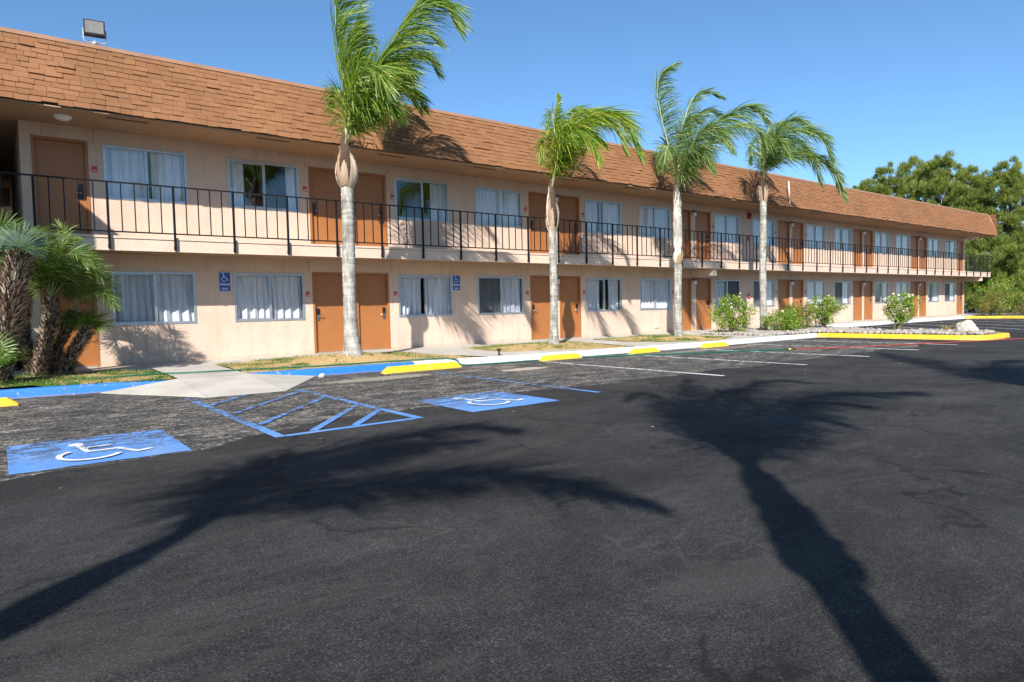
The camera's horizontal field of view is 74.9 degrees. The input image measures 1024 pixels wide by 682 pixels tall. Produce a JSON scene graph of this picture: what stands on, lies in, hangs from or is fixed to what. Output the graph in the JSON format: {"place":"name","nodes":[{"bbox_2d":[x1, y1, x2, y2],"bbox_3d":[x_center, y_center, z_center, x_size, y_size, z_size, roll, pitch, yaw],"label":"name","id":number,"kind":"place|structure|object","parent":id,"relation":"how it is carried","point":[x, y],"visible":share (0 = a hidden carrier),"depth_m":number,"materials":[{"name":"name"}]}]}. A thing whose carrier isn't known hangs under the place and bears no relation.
{"place":"outdoors","nodes":[
{"label":"outdoors","id":0,"kind":"place"},
{"bbox_2d":[0,371,173,387],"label":"lawn","id":1,"kind":"structure","parent":0,"point":[49,382],"depth_m":11.46,"materials":[{"name":"plant"}]},
{"bbox_2d":[0,331,30,368],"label":"fan palm","id":2,"kind":"object","parent":1,"relation":"on","point":[7,359],"visible":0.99,"depth_m":10.82,"materials":[{"name":"green plant"}]},
{"bbox_2d":[0,245,55,375],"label":"fan palm","id":3,"kind":"object","parent":1,"relation":"on","point":[27,341],"visible":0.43,"depth_m":12.17,"materials":[{"name":"plant"}]},
{"bbox_2d":[0,207,61,381],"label":"fan palm","id":4,"kind":"object","parent":1,"relation":"on","point":[15,273],"visible":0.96,"depth_m":10.97,"materials":[{"name":"green plant"}]},
{"bbox_2d":[20,219,118,375],"bbox_3d":[-8.101,-0.778,12.075,1.706,2.961,2.086,-3,4,-38],"label":"fan palm","id":5,"kind":"object","parent":1,"relation":"on","point":[50,272],"visible":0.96,"depth_m":12.06,"materials":[{"name":"green plant"}]},
{"bbox_2d":[47,264,124,374],"bbox_3d":[-8.037,-0.444,12.520,1.891,2.170,1.168,1,4,42],"label":"fan palm","id":6,"kind":"object","parent":1,"relation":"on","point":[62,340],"visible":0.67,"depth_m":12.47,"materials":[{"name":"green plant"}]},
{"bbox_2d":[57,305,119,373],"bbox_3d":[-7.965,-0.071,12.688,1.102,1.411,1.200,-1,3,-3],"label":"fan palm","id":7,"kind":"object","parent":1,"relation":"on","point":[81,339],"visible":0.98,"depth_m":12.46,"materials":[{"name":"green plant"}]},
{"bbox_2d":[217,352,469,372],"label":"lawn","id":8,"kind":"structure","parent":0,"point":[375,357],"depth_m":14.28,"materials":[{"name":"plant"}]},
{"bbox_2d":[0,334,713,386],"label":"grass","id":9,"kind":"structure","parent":8,"relation":"on","point":[37,378],"depth_m":14.26,"materials":[{"name":"plant"}]},
{"bbox_2d":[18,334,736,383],"bbox_3d":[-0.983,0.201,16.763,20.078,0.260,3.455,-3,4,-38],"label":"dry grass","id":10,"kind":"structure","parent":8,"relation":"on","point":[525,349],"depth_m":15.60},
{"bbox_2d":[316,0,475,355],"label":"queen palm","id":11,"kind":"object","parent":8,"relation":"on","point":[370,90],"visible":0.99,"depth_m":13.87,"materials":[{"name":"green plant"}]},
{"bbox_2d":[152,334,780,377],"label":"path","id":12,"kind":"structure","parent":0,"point":[212,367],"depth_m":16.48,"materials":[{"name":"concrete"}]},
{"bbox_2d":[15,304,964,370],"bbox_3d":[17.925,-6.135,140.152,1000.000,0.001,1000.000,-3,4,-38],"label":"ground","id":13,"kind":"structure","parent":0,"point":[19,365],"depth_m":17.83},
{"bbox_2d":[851,160,926,200],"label":"pine tree","id":14,"kind":"object","parent":13,"relation":"on","point":[883,185],"visible":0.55,"depth_m":64.70,"materials":[{"name":"green plant"}]},
{"bbox_2d":[890,154,941,202],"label":"pine tree","id":15,"kind":"object","parent":13,"relation":"on","point":[915,175],"visible":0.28,"depth_m":66.92,"materials":[{"name":"green plant"}]},
{"bbox_2d":[917,150,973,206],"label":"pine tree","id":16,"kind":"object","parent":13,"relation":"on","point":[940,180],"visible":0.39,"depth_m":63.04,"materials":[{"name":"green plant"}]},
{"bbox_2d":[942,164,998,311],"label":"broadleaf tree","id":17,"kind":"object","parent":13,"relation":"on","point":[974,202],"visible":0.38,"depth_m":58.84,"materials":[{"name":"green plant"}]},
{"bbox_2d":[964,247,1023,312],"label":"tree","id":18,"kind":"object","parent":13,"relation":"on","point":[970,291],"visible":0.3,"depth_m":54.54,"materials":[{"name":"green plant"}]},
{"bbox_2d":[974,154,1023,310],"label":"broadleaf tree","id":19,"kind":"object","parent":13,"relation":"on","point":[1010,194],"visible":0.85,"depth_m":57.11,"materials":[{"name":"green plant"}]},
{"bbox_2d":[985,243,1023,312],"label":"broadleaf tree","id":20,"kind":"object","parent":13,"relation":"on","point":[1014,255],"visible":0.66,"depth_m":51.25,"materials":[{"name":"green plant"}]},
{"bbox_2d":[12,313,994,375],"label":"walkway","id":21,"kind":"structure","parent":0,"point":[142,367],"depth_m":18.06,"materials":[{"name":"concrete"}]},
{"bbox_2d":[0,319,1023,681],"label":"parking lot","id":22,"kind":"structure","parent":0,"point":[818,511],"depth_m":3.87,"materials":[{"name":"asphalt"}]},
{"bbox_2d":[0,380,166,398],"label":"kerb","id":23,"kind":"structure","parent":22,"relation":"on","point":[18,393],"depth_m":10.90,"materials":[{"name":"blue paint"}]},
{"bbox_2d":[6,429,190,474],"bbox_3d":[-3.991,1.030,6.424,1.370,0.001,1.530,-3,4,-38],"label":"accessible parking symbol","id":24,"kind":"object","parent":22,"relation":"on","point":[33,457],"visible":1,"depth_m":6.33,"materials":[{"name":"blue paint"}]},
{"bbox_2d":[55,443,151,460],"bbox_3d":[-3.982,1.031,6.223,1.009,0.008,0.658,0,3,20],"label":"wheelchair emblem","id":25,"kind":"object","parent":24,"relation":"on","point":[81,447],"visible":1,"depth_m":6.29,"materials":[{"name":"white paint"}]},
{"bbox_2d":[101,373,315,396],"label":"kerb ramp","id":26,"kind":"structure","parent":22,"relation":"on","point":[225,385],"depth_m":11.18,"materials":[{"name":"concrete"}]},
{"bbox_2d":[186,389,423,436],"bbox_3d":[-2.977,0.880,8.939,1.730,0.004,4.170,-3,4,-38],"label":"access aisle marking","id":27,"kind":"object","parent":22,"relation":"on","point":[267,430],"visible":1,"depth_m":8.24,"materials":[{"name":"blue paint"}]},
{"bbox_2d":[250,362,414,375],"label":"kerb","id":28,"kind":"structure","parent":22,"relation":"on","point":[346,369],"depth_m":13.42,"materials":[{"name":"blue paint"}]},
{"bbox_2d":[381,361,461,373],"bbox_3d":[-1.840,0.546,13.798,1.840,0.140,0.164,-3,4,-38],"label":"wheel stop","id":29,"kind":"object","parent":22,"relation":"on","point":[418,367],"visible":1,"depth_m":13.70,"materials":[{"name":"yellow paint"}]},
{"bbox_2d":[79,349,786,378],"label":"curb","id":30,"kind":"structure","parent":22,"relation":"on","point":[413,360],"depth_m":14.42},
{"bbox_2d":[415,391,557,411],"bbox_3d":[-0.365,0.814,9.172,1.420,0.001,1.486,-3,4,-38],"label":"accessible parking symbol","id":31,"kind":"object","parent":22,"relation":"on","point":[451,402],"visible":1,"depth_m":9.10,"materials":[{"name":"blue paint"}]},
{"bbox_2d":[0,26,997,369],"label":"motel building","id":32,"kind":"structure","parent":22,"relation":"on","point":[170,188],"depth_m":18.08,"materials":[{"name":"paint"}]},
{"bbox_2d":[30,135,91,233],"bbox_3d":[-9.364,-3.167,13.909,0.978,2.070,0.131,-3,4,-38],"label":"door","id":33,"kind":"structure","parent":32,"relation":"in","point":[51,156],"depth_m":13.90,"materials":[{"name":"paint"}]},
{"bbox_2d":[40,268,99,368],"bbox_3d":[-9.294,-0.474,14.061,0.978,2.095,0.120,-3,4,-38],"label":"door","id":34,"kind":"structure","parent":32,"relation":"in","point":[91,358],"depth_m":14.22,"materials":[{"name":"paint"}]},
{"bbox_2d":[82,18,106,44],"bbox_3d":[-8.454,-6.160,13.453,0.507,0.595,0.230,-3,3,-30],"label":"floodlight","id":35,"kind":"object","parent":32,"relation":"on","point":[93,28],"visible":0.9,"depth_m":13.42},
{"bbox_2d":[102,144,187,203],"bbox_3d":[-8.149,-3.669,14.885,1.638,1.155,0.197,-3,4,-38],"label":"window","id":36,"kind":"structure","parent":32,"relation":"in","point":[120,163],"depth_m":14.85,"materials":[{"name":"fabric"}]},
{"bbox_2d":[111,271,196,325],"bbox_3d":[-8.044,-0.959,15.059,1.678,1.181,0.198,-3,4,-38],"label":"window","id":37,"kind":"structure","parent":32,"relation":"in","point":[149,298],"depth_m":15.04,"materials":[{"name":"fabric"}]},
{"bbox_2d":[218,272,230,291],"bbox_3d":[-6.814,-1.402,15.864,0.270,0.460,0.030,-3,4,-38],"label":"parking sign","id":38,"kind":"object","parent":32,"relation":"attached to","point":[224,278],"visible":1,"depth_m":15.86,"materials":[{"name":"blue"}]},
{"bbox_2d":[227,158,299,211],"bbox_3d":[-6.120,-3.791,16.449,1.708,1.155,0.192,-3,4,-38],"label":"window","id":39,"kind":"structure","parent":32,"relation":"in","point":[235,175],"depth_m":16.29,"materials":[{"name":"fabric"}]},
{"bbox_2d":[233,273,305,321],"bbox_3d":[-6.026,-1.080,16.613,1.718,1.181,0.192,-3,4,-38],"label":"window","id":40,"kind":"structure","parent":32,"relation":"in","point":[257,296],"depth_m":16.59,"materials":[{"name":"fabric"}]},
{"bbox_2d":[308,166,341,244],"bbox_3d":[-4.817,-3.441,17.419,0.978,2.070,0.131,-3,4,-38],"label":"door","id":41,"kind":"structure","parent":32,"relation":"in","point":[323,184],"depth_m":17.37,"materials":[{"name":"paint"}]},
{"bbox_2d":[312,272,343,352],"bbox_3d":[-4.759,-0.747,17.554,0.978,2.095,0.131,-3,4,-38],"label":"door","id":42,"kind":"structure","parent":32,"relation":"in","point":[327,287],"depth_m":17.52,"materials":[{"name":"paint"}]},
{"bbox_2d":[354,172,387,246],"bbox_3d":[-3.872,-3.498,18.155,0.978,2.070,0.120,-3,4,-38],"label":"door","id":43,"kind":"structure","parent":32,"relation":"in","point":[369,188],"depth_m":18.17,"materials":[{"name":"paint"}]},
{"bbox_2d":[356,273,390,350],"bbox_3d":[-3.811,-0.804,18.286,0.978,2.095,0.131,-3,4,-38],"label":"door","id":44,"kind":"structure","parent":32,"relation":"in","point":[372,289],"depth_m":18.31,"materials":[{"name":"paint"}]},
{"bbox_2d":[394,177,448,222],"bbox_3d":[-2.609,-4.003,19.159,1.748,1.155,0.194,-3,4,-38],"label":"window","id":45,"kind":"structure","parent":32,"relation":"in","point":[439,199],"depth_m":19.46,"materials":[{"name":"fabric"}]},
{"bbox_2d":[398,275,452,316],"bbox_3d":[-2.524,-1.292,19.318,1.778,1.181,0.197,-3,4,-38],"label":"window","id":46,"kind":"structure","parent":32,"relation":"in","point":[437,302],"depth_m":19.28,"materials":[{"name":"fabric"}]},
{"bbox_2d":[475,186,521,227],"bbox_3d":[-0.452,-4.133,20.827,1.788,1.155,0.198,-3,4,-38],"label":"window","id":47,"kind":"structure","parent":32,"relation":"in","point":[487,200],"depth_m":20.79,"materials":[{"name":"fabric"}]},
{"bbox_2d":[477,276,523,314],"bbox_3d":[-0.386,-1.420,20.969,1.788,1.181,0.198,-3,4,-38],"label":"window","id":48,"kind":"structure","parent":32,"relation":"in","point":[496,295],"depth_m":20.88,"materials":[{"name":"fabric"}]},
{"bbox_2d":[528,192,548,253],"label":"door","id":49,"kind":"structure","parent":32,"relation":"in","point":[537,201],"depth_m":21.79,"materials":[{"name":"paint"}]},
{"bbox_2d":[530,276,549,339],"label":"door","id":50,"kind":"structure","parent":32,"relation":"in","point":[539,285],"depth_m":21.95,"materials":[{"name":"paint"}]},
{"bbox_2d":[558,195,579,254],"bbox_3d":[1.896,-3.845,22.600,0.978,2.070,0.131,-3,4,-38],"label":"door","id":51,"kind":"structure","parent":32,"relation":"in","point":[568,206],"depth_m":22.63,"materials":[{"name":"paint"}]},
{"bbox_2d":[559,276,581,338],"bbox_3d":[1.954,-1.152,22.735,0.978,2.095,0.131,-3,4,-38],"label":"door","id":52,"kind":"structure","parent":32,"relation":"in","point":[569,286],"depth_m":22.77,"materials":[{"name":"paint"}]},
{"bbox_2d":[585,199,620,234],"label":"window","id":53,"kind":"structure","parent":32,"relation":"in","point":[609,212],"depth_m":23.68,"materials":[{"name":"metal"}]},
{"bbox_2d":[586,278,621,311],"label":"window","id":54,"kind":"structure","parent":32,"relation":"in","point":[592,284],"depth_m":23.68,"materials":[{"name":"fabric"}]},
{"bbox_2d":[639,205,670,238],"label":"window","id":55,"kind":"structure","parent":32,"relation":"in","point":[649,216],"depth_m":25.27,"materials":[{"name":"metal"}]},
{"bbox_2d":[640,279,670,309],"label":"window","id":56,"kind":"structure","parent":32,"relation":"in","point":[655,294],"depth_m":25.43,"materials":[{"name":"fabric"}]},
{"bbox_2d":[681,209,690,259],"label":"door","id":57,"kind":"structure","parent":32,"relation":"in","point":[686,214],"depth_m":26.48,"materials":[{"name":"paint"}]},
{"bbox_2d":[681,278,691,330],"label":"door","id":58,"kind":"structure","parent":32,"relation":"in","point":[686,282],"depth_m":26.60,"materials":[{"name":"paint"}]},
{"bbox_2d":[696,211,710,260],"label":"door","id":59,"kind":"structure","parent":32,"relation":"in","point":[703,219],"depth_m":27.17,"materials":[{"name":"paint"}]},
{"bbox_2d":[696,278,710,329],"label":"door","id":60,"kind":"structure","parent":32,"relation":"in","point":[703,286],"depth_m":27.26,"materials":[{"name":"paint"}]},
{"bbox_2d":[714,214,739,242],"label":"window","id":61,"kind":"structure","parent":32,"relation":"in","point":[723,223],"depth_m":28.09,"materials":[{"name":"metal"}]},
{"bbox_2d":[715,280,739,307],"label":"window","id":62,"kind":"structure","parent":32,"relation":"in","point":[732,286],"depth_m":28.18,"materials":[{"name":"metal"}]},
{"bbox_2d":[753,218,774,245],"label":"window","id":63,"kind":"structure","parent":32,"relation":"in","point":[756,222],"depth_m":29.68,"materials":[{"name":"metal"}]},
{"bbox_2d":[753,280,774,306],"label":"window","id":64,"kind":"structure","parent":32,"relation":"in","point":[756,288],"depth_m":30.11,"materials":[{"name":"fabric"}]},
{"bbox_2d":[778,220,789,263],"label":"door","id":65,"kind":"structure","parent":32,"relation":"in","point":[783,226],"depth_m":30.83,"materials":[{"name":"paint"}]},
{"bbox_2d":[778,279,789,324],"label":"door","id":66,"kind":"structure","parent":32,"relation":"in","point":[783,285],"depth_m":30.91,"materials":[{"name":"paint"}]},
{"bbox_2d":[792,222,803,263],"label":"door","id":67,"kind":"structure","parent":32,"relation":"in","point":[798,229],"depth_m":31.52,"materials":[{"name":"paint"}]},
{"bbox_2d":[792,280,803,318],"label":"door","id":68,"kind":"structure","parent":32,"relation":"in","point":[798,287],"depth_m":31.68,"materials":[{"name":"paint"}]},
{"bbox_2d":[807,224,824,248],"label":"window","id":69,"kind":"structure","parent":32,"relation":"in","point":[814,232],"depth_m":32.53,"materials":[{"name":"metal"}]},
{"bbox_2d":[807,281,824,304],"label":"window","id":70,"kind":"structure","parent":32,"relation":"in","point":[814,288],"depth_m":32.71,"materials":[{"name":"fabric"}]},
{"bbox_2d":[834,227,850,250],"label":"window","id":71,"kind":"structure","parent":32,"relation":"in","point":[844,232],"depth_m":34.09,"materials":[{"name":"glass"}]},
{"bbox_2d":[834,281,850,304],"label":"window","id":72,"kind":"structure","parent":32,"relation":"in","point":[840,287],"depth_m":34.19,"materials":[{"name":"fabric"}]},
{"bbox_2d":[853,229,861,266],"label":"door","id":73,"kind":"structure","parent":32,"relation":"in","point":[857,233],"depth_m":35.20,"materials":[{"name":"paint"}]},
{"bbox_2d":[853,281,861,320],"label":"door","id":74,"kind":"structure","parent":32,"relation":"in","point":[857,285],"depth_m":35.32,"materials":[{"name":"paint"}]},
{"bbox_2d":[864,230,872,266],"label":"door","id":75,"kind":"structure","parent":32,"relation":"in","point":[868,237],"depth_m":35.97,"materials":[{"name":"paint"}]},
{"bbox_2d":[864,281,872,319],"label":"door","id":76,"kind":"structure","parent":32,"relation":"in","point":[868,288],"depth_m":36.10,"materials":[{"name":"paint"}]},
{"bbox_2d":[875,232,888,253],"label":"window","id":77,"kind":"structure","parent":32,"relation":"in","point":[880,238],"depth_m":36.81,"materials":[{"name":"metal"}]},
{"bbox_2d":[896,234,908,254],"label":"window","id":78,"kind":"structure","parent":32,"relation":"in","point":[902,241],"depth_m":38.41,"materials":[{"name":"glass"}]},
{"bbox_2d":[911,235,917,268],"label":"door","id":79,"kind":"structure","parent":32,"relation":"in","point":[914,239],"depth_m":39.46,"materials":[{"name":"paint"}]},
{"bbox_2d":[911,281,917,316],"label":"door","id":80,"kind":"structure","parent":32,"relation":"in","point":[914,285],"depth_m":39.73,"materials":[{"name":"paint"}]},
{"bbox_2d":[919,282,925,316],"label":"door","id":81,"kind":"structure","parent":32,"relation":"in","point":[922,289],"depth_m":40.39,"materials":[{"name":"paint"}]},
{"bbox_2d":[919,237,926,269],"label":"door","id":82,"kind":"structure","parent":32,"relation":"in","point":[923,243],"depth_m":40.28,"materials":[{"name":"paint"}]},
{"bbox_2d":[928,283,938,301],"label":"window","id":83,"kind":"structure","parent":32,"relation":"in","point":[935,286],"depth_m":41.54,"materials":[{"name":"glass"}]},
{"bbox_2d":[928,238,939,257],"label":"window","id":84,"kind":"structure","parent":32,"relation":"in","point":[932,242],"depth_m":41.15,"materials":[{"name":"glass"}]},
{"bbox_2d":[944,283,954,300],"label":"window","id":85,"kind":"structure","parent":32,"relation":"in","point":[949,294],"depth_m":42.76,"materials":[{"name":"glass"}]},
{"bbox_2d":[956,282,962,313],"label":"door","id":86,"kind":"structure","parent":32,"relation":"in","point":[959,284],"depth_m":43.95,"materials":[{"name":"paint"}]},
{"bbox_2d":[434,372,597,391],"bbox_3d":[-0.122,0.688,11.584,0.090,0.001,4.570,-3,4,-38],"label":"parking stripe","id":87,"kind":"object","parent":22,"relation":"on","point":[520,382],"visible":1,"depth_m":11.25,"materials":[{"name":"blue paint"}]},
{"bbox_2d":[539,353,581,361],"bbox_3d":[1.164,0.380,15.915,1.270,0.130,0.164,-3,4,-38],"label":"wheel stop","id":88,"kind":"object","parent":22,"relation":"on","point":[560,357],"visible":1,"depth_m":15.83,"materials":[{"name":"yellow paint"}]},
{"bbox_2d":[412,333,817,363],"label":"kerb","id":89,"kind":"structure","parent":22,"relation":"on","point":[519,357],"depth_m":17.29,"materials":[{"name":"white paint"}]},
{"bbox_2d":[700,333,997,339],"bbox_3d":[12.197,-0.246,23.748,8.900,0.145,8.320,-3,4,-38],"label":"planting bed","id":90,"kind":"object","parent":22,"relation":"on","point":[862,333],"visible":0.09,"depth_m":21.96,"materials":[{"name":"gravel"}]},
{"bbox_2d":[707,293,758,331],"bbox_3d":[7.809,-0.985,23.916,1.646,1.521,1.725,-3,4,-38],"label":"rose bush","id":91,"kind":"object","parent":90,"relation":"on","point":[728,309],"visible":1,"depth_m":23.74,"materials":[{"name":"green plant"}]},
{"bbox_2d":[759,307,806,330],"bbox_3d":[9.776,-0.738,24.063,1.629,0.955,1.587,-3,4,-38],"label":"rose bush","id":92,"kind":"object","parent":90,"relation":"on","point":[788,323],"visible":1,"depth_m":23.84,"materials":[{"name":"green plant"}]},
{"bbox_2d":[741,109,850,330],"bbox_3d":[10.524,-4.346,24.702,4.095,8.178,4.075,-1,3,-2],"label":"queen palm","id":93,"kind":"object","parent":90,"relation":"on","point":[781,147],"visible":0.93,"depth_m":24.07,"materials":[{"name":"green plant"}]},
{"bbox_2d":[777,302,817,328],"bbox_3d":[10.720,-0.962,25.373,1.470,1.225,1.341,-1,3,4],"label":"rose bush","id":94,"kind":"object","parent":90,"relation":"on","point":[800,309],"visible":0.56,"depth_m":25.17,"materials":[{"name":"green plant"}]},
{"bbox_2d":[803,295,847,326],"bbox_3d":[12.215,-1.150,26.151,1.608,1.461,1.574,-3,4,-38],"label":"rose bush","id":95,"kind":"object","parent":90,"relation":"on","point":[824,318],"visible":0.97,"depth_m":25.89,"materials":[{"name":"green plant"}]},
{"bbox_2d":[698,325,994,335],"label":"river cobbles","id":96,"kind":"object","parent":90,"relation":"on","point":[750,332],"visible":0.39,"depth_m":23.63,"materials":[{"name":"stone"}]},
{"bbox_2d":[881,291,923,329],"bbox_3d":[13.307,-1.011,22.875,1.184,1.462,1.134,-1,3,4],"label":"rose bush","id":97,"kind":"object","parent":90,"relation":"on","point":[904,314],"visible":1,"depth_m":22.71,"materials":[{"name":"green plant"}]},
{"bbox_2d":[954,320,978,334],"bbox_3d":[14.043,-0.346,20.638,0.629,0.632,0.554,21,2,-4],"label":"boulder","id":98,"kind":"object","parent":90,"relation":"on","point":[965,325],"visible":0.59,"depth_m":20.45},
{"bbox_2d":[826,316,964,327],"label":"kerb","id":99,"kind":"structure","parent":22,"relation":"on","point":[887,322],"depth_m":34.03,"materials":[{"name":"white paint"}]},
{"bbox_2d":[788,338,1023,349],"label":"painted line","id":100,"kind":"object","parent":22,"relation":"on","point":[898,344],"visible":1,"depth_m":18.35,"materials":[{"name":"paint"}]},
{"bbox_2d":[817,332,1009,339],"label":"kerb","id":101,"kind":"structure","parent":22,"relation":"on","point":[999,335],"depth_m":20.91,"materials":[{"name":"yellow paint"}]},
{"bbox_2d":[965,316,1023,318],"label":"kerb","id":102,"kind":"structure","parent":22,"relation":"on","point":[994,317],"depth_m":39.60,"materials":[{"name":"yellow paint"}]},
{"bbox_2d":[980,313,1023,315],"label":"planting bed","id":103,"kind":"object","parent":22,"relation":"on","point":[1013,314],"visible":0.43,"depth_m":42.31,"materials":[{"name":"soil"}]},
{"bbox_2d":[973,290,1009,315],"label":"hedge bush","id":104,"kind":"object","parent":103,"relation":"on","point":[992,301],"visible":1,"depth_m":40.98,"materials":[{"name":"green plant"}]},
{"bbox_2d":[972,274,1023,314],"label":"hedge bush","id":105,"kind":"object","parent":103,"relation":"on","point":[1004,286],"visible":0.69,"depth_m":42.06,"materials":[{"name":"green plant"}]},
{"bbox_2d":[1002,290,1023,314],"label":"hedge bush","id":106,"kind":"object","parent":103,"relation":"on","point":[1018,308],"visible":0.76,"depth_m":41.99,"materials":[{"name":"green plant"}]},
{"bbox_2d":[0,0,1023,278],"label":"sky","id":107,"kind":"structure","parent":0,"point":[893,80],"materials":[{"name":"blue"}]},
{"bbox_2d":[463,341,629,351],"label":"lawn","id":108,"kind":"structure","parent":0,"point":[529,348],"depth_m":17.98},
{"bbox_2d":[530,92,650,343],"bbox_3d":[2.061,-3.277,18.251,3.152,7.014,4.102,-1,3,1],"label":"queen palm","id":109,"kind":"object","parent":108,"relation":"on","point":[569,136],"visible":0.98,"depth_m":17.95,"materials":[{"name":"green plant"}]},
{"bbox_2d":[597,335,729,341],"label":"lawn","id":110,"kind":"structure","parent":0,"point":[669,338],"depth_m":21.25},
{"bbox_2d":[644,60,774,336],"bbox_3d":[6.299,-4.420,21.368,4.007,8.842,5.066,0,3,20],"label":"queen palm","id":111,"kind":"object","parent":110,"relation":"on","point":[696,151],"visible":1,"depth_m":20.93,"materials":[{"name":"green plant"}]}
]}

